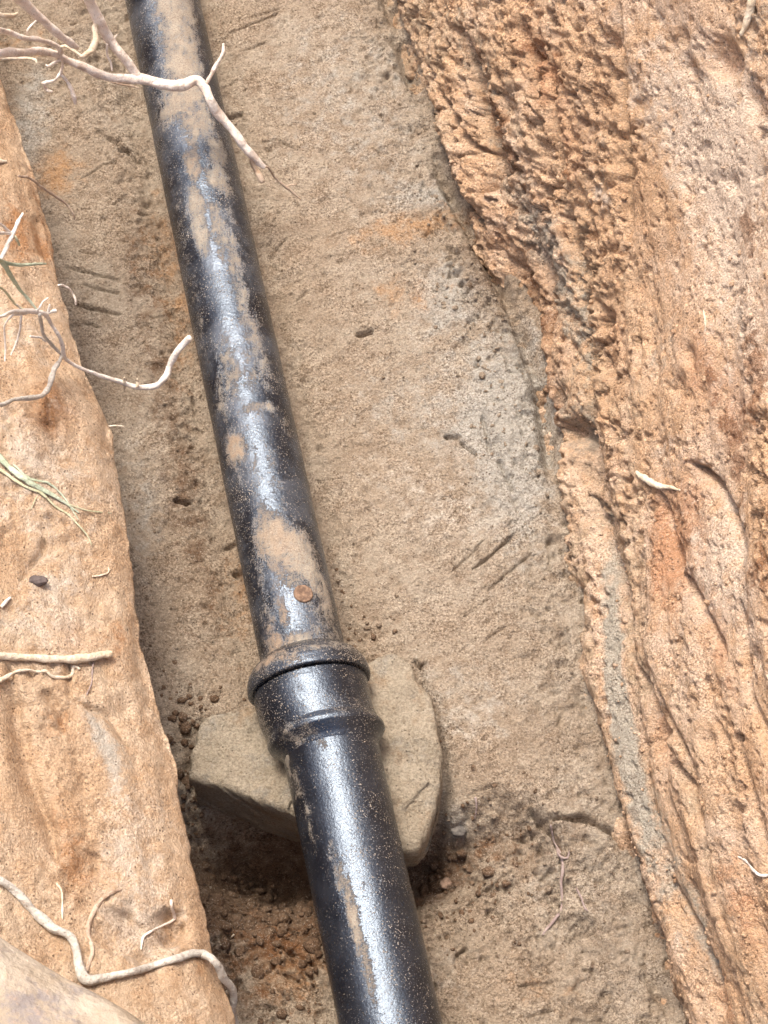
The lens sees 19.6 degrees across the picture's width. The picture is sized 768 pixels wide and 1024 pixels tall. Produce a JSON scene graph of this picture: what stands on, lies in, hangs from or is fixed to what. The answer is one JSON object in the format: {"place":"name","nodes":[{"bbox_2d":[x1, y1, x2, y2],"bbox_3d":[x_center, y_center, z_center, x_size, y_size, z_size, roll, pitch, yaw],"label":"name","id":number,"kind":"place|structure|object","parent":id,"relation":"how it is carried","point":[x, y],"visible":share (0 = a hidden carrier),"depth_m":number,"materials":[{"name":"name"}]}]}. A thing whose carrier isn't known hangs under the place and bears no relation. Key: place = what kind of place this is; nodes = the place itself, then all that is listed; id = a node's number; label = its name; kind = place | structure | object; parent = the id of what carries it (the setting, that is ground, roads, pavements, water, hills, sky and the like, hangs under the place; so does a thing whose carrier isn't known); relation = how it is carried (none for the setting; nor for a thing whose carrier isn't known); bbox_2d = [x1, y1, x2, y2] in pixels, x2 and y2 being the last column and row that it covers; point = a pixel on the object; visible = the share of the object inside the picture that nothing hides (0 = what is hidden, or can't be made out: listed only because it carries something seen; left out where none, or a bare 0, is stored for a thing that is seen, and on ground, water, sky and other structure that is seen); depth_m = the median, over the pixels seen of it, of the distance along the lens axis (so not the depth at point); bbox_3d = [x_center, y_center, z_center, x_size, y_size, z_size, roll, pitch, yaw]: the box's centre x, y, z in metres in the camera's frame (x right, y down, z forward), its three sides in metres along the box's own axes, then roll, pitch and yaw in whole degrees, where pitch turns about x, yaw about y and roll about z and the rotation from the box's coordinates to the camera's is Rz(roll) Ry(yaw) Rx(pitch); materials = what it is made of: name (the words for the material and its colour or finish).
{"place":"outdoors","nodes":[
{"label":"outdoors","id":0,"kind":"place"},
{"bbox_2d":[0,79,235,1023],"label":"earth bank","id":1,"kind":"structure","parent":0,"point":[90,812],"depth_m":2.56,"materials":[{"name":"orange soil"}]},
{"bbox_2d":[0,597,10,607],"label":"rootlet","id":2,"kind":"object","parent":1,"relation":"on","point":[4,603],"visible":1,"depth_m":2.56,"materials":[{"name":"beige plant"}]},
{"bbox_2d":[0,57,37,63],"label":"root","id":3,"kind":"object","parent":1,"relation":"on","point":[18,58],"visible":0.84,"depth_m":3.04,"materials":[{"name":"beige plant"}]},
{"bbox_2d":[29,575,47,586],"bbox_3d":[-0.407,0.081,2.603,0.026,0.014,0.014,0,65,0],"label":"pebble","id":4,"kind":"object","parent":1,"relation":"on","point":[38,581],"visible":1,"depth_m":2.60,"materials":[{"name":"stone"}]},
{"bbox_2d":[0,665,79,682],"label":"rootlet","id":5,"kind":"object","parent":1,"relation":"on","point":[9,675],"visible":1,"depth_m":2.54,"materials":[{"name":"beige plant"}]},
{"bbox_2d":[17,174,74,219],"bbox_3d":[-0.437,-0.411,2.865,0.059,0.132,0.016,-16,66,-7],"label":"rootlet","id":6,"kind":"object","parent":1,"relation":"hanging from","point":[45,189],"visible":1,"depth_m":2.87,"materials":[{"name":"brown plant"}]},
{"bbox_2d":[0,453,108,544],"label":"grass tuft","id":7,"kind":"object","parent":1,"relation":"on","point":[16,471],"visible":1,"depth_m":2.66,"materials":[{"name":"plant"}]},
{"bbox_2d":[0,650,112,663],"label":"root","id":8,"kind":"object","parent":1,"relation":"on","point":[78,658],"visible":1,"depth_m":2.56,"materials":[{"name":"beige plant"}]},
{"bbox_2d":[86,661,93,694],"bbox_3d":[-0.342,0.192,2.584,0.006,0.014,0.049,0,65,0],"label":"rootlet","id":9,"kind":"object","parent":8,"relation":"hanging from","point":[92,677],"visible":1,"depth_m":2.59,"materials":[{"name":"brown plant"}]},
{"bbox_2d":[56,883,63,919],"bbox_3d":[-0.354,0.424,2.416,0.011,0.004,0.041,0,65,0],"label":"rootlet","id":10,"kind":"object","parent":1,"relation":"on","point":[62,906],"visible":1,"depth_m":2.42,"materials":[{"name":"beige plant"}]},
{"bbox_2d":[58,284,76,304],"bbox_3d":[-0.397,-0.277,2.788,0.020,0.042,0.012,14,66,6],"label":"rootlet","id":11,"kind":"object","parent":1,"relation":"on","point":[74,297],"visible":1,"depth_m":2.80,"materials":[{"name":"beige plant"}]},
{"bbox_2d":[0,937,144,1023],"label":"thick root","id":12,"kind":"object","parent":1,"relation":"attached to","point":[33,991],"visible":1,"depth_m":2.23,"materials":[{"name":"plant"}]},
{"bbox_2d":[0,286,191,406],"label":"root","id":13,"kind":"object","parent":1,"relation":"on","point":[173,357],"visible":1,"depth_m":2.71,"materials":[{"name":"plant"}]},
{"bbox_2d":[0,212,46,308],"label":"sprout","id":14,"kind":"object","parent":13,"relation":"on","point":[4,264],"visible":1,"depth_m":2.59,"materials":[{"name":"plant"}]},
{"bbox_2d":[92,567,109,576],"bbox_3d":[-0.340,0.074,2.670,0.007,0.015,0.026,42,72,17],"label":"rootlet","id":15,"kind":"object","parent":1,"relation":"on","point":[102,574],"visible":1,"depth_m":2.67,"materials":[{"name":"beige plant"}]},
{"bbox_2d":[0,876,238,1023],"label":"root","id":16,"kind":"object","parent":1,"relation":"on","point":[48,924],"visible":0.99,"depth_m":2.40,"materials":[{"name":"beige plant"}]},
{"bbox_2d":[140,899,175,949],"bbox_3d":[-0.252,0.466,2.487,0.012,0.049,0.070,28,68,12],"label":"rootlet","id":17,"kind":"object","parent":1,"relation":"on","point":[164,924],"visible":1,"depth_m":2.50,"materials":[{"name":"beige plant"}]},
{"bbox_2d":[0,0,301,199],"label":"root","id":18,"kind":"object","parent":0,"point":[134,75],"visible":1,"depth_m":2.98,"materials":[{"name":"beige plant"}]},
{"bbox_2d":[0,12,18,18],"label":"root","id":19,"kind":"object","parent":18,"relation":"attached to","point":[7,15],"visible":1,"depth_m":2.76,"materials":[{"name":"beige plant"}]},
{"bbox_2d":[125,0,343,660],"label":"drain pipe","id":20,"kind":"object","parent":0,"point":[286,579],"visible":0.9,"depth_m":3.01,"materials":[{"name":"metal"}]},
{"bbox_2d":[0,0,687,1023],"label":"trench floor","id":21,"kind":"structure","parent":0,"point":[516,700],"depth_m":3.07,"materials":[{"name":"brown soil"}]},
{"bbox_2d":[189,707,299,841],"bbox_3d":[-0.159,0.347,2.907,0.187,0.179,0.151,0,65,0],"label":"support stone","id":22,"kind":"object","parent":21,"relation":"on","point":[237,771],"visible":0.74,"depth_m":2.84,"materials":[{"name":"beige stone"}]},
{"bbox_2d":[27,10,635,1023],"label":"soil crumbs","id":23,"kind":"object","parent":21,"relation":"on","point":[303,908],"visible":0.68,"depth_m":2.92,"materials":[{"name":"brown soil"}]},
{"bbox_2d":[368,654,442,866],"bbox_3d":[0.005,0.330,2.898,0.143,0.159,0.271,0,65,0],"label":"support stone","id":24,"kind":"object","parent":21,"relation":"on","point":[409,742],"visible":0.63,"depth_m":2.83,"materials":[{"name":"beige stone"}]},
{"bbox_2d":[440,877,451,888],"bbox_3d":[0.082,0.491,2.930,0.016,0.012,0.016,0,65,0],"label":"pebble","id":25,"kind":"object","parent":21,"relation":"on","point":[445,882],"visible":1,"depth_m":2.93,"materials":[{"name":"stone"}]},
{"bbox_2d":[450,825,465,836],"bbox_3d":[0.098,0.417,2.909,0.022,0.015,0.019,0,65,0],"label":"pebble","id":26,"kind":"object","parent":21,"relation":"on","point":[460,830],"visible":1,"depth_m":2.90,"materials":[{"name":"stone"}]},
{"bbox_2d":[474,797,477,818],"bbox_3d":[0.119,0.385,2.887,0.004,0.025,0.023,0,65,0],"label":"rootlet","id":27,"kind":"object","parent":21,"relation":"on","point":[476,805],"visible":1,"depth_m":2.88,"materials":[{"name":"plant"}]},
{"bbox_2d":[542,825,587,934],"bbox_3d":[0.232,0.475,2.860,0.059,0.041,0.138,0,65,0],"label":"rootlet","id":28,"kind":"object","parent":21,"relation":"on","point":[557,915],"visible":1,"depth_m":2.86,"materials":[{"name":"brown plant"}]},
{"bbox_2d":[247,638,442,1023],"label":"drain pipe","id":29,"kind":"object","parent":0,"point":[321,724],"visible":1,"depth_m":2.69,"materials":[{"name":"metal"}]},
{"bbox_2d":[387,0,767,1023],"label":"trench wall","id":30,"kind":"structure","parent":0,"point":[649,168],"depth_m":2.79,"materials":[{"name":"orange soil"}]},
{"bbox_2d":[407,0,767,1023],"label":"soil crumbs","id":31,"kind":"object","parent":30,"relation":"on","point":[691,566],"visible":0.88,"depth_m":2.81,"materials":[{"name":"orange soil"}]},
{"bbox_2d":[635,471,680,490],"bbox_3d":[0.344,-0.038,2.797,0.012,0.087,0.080,-30,69,-13],"label":"root","id":32,"kind":"object","parent":30,"relation":"attached to","point":[645,478],"visible":1,"depth_m":2.80,"materials":[{"name":"beige plant"}]},
{"bbox_2d":[703,311,706,331],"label":"rootlet","id":33,"kind":"object","parent":30,"relation":"on","point":[705,321],"visible":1,"depth_m":2.71,"materials":[{"name":"beige plant"}]},
{"bbox_2d":[739,0,756,35],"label":"root","id":34,"kind":"object","parent":30,"relation":"attached to","point":[750,9],"visible":1,"depth_m":2.62,"materials":[{"name":"beige plant"}]},
{"bbox_2d":[738,856,767,876],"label":"rootlet","id":35,"kind":"object","parent":30,"relation":"on","point":[754,870],"visible":1,"depth_m":2.57,"materials":[{"name":"beige plant"}]}
]}

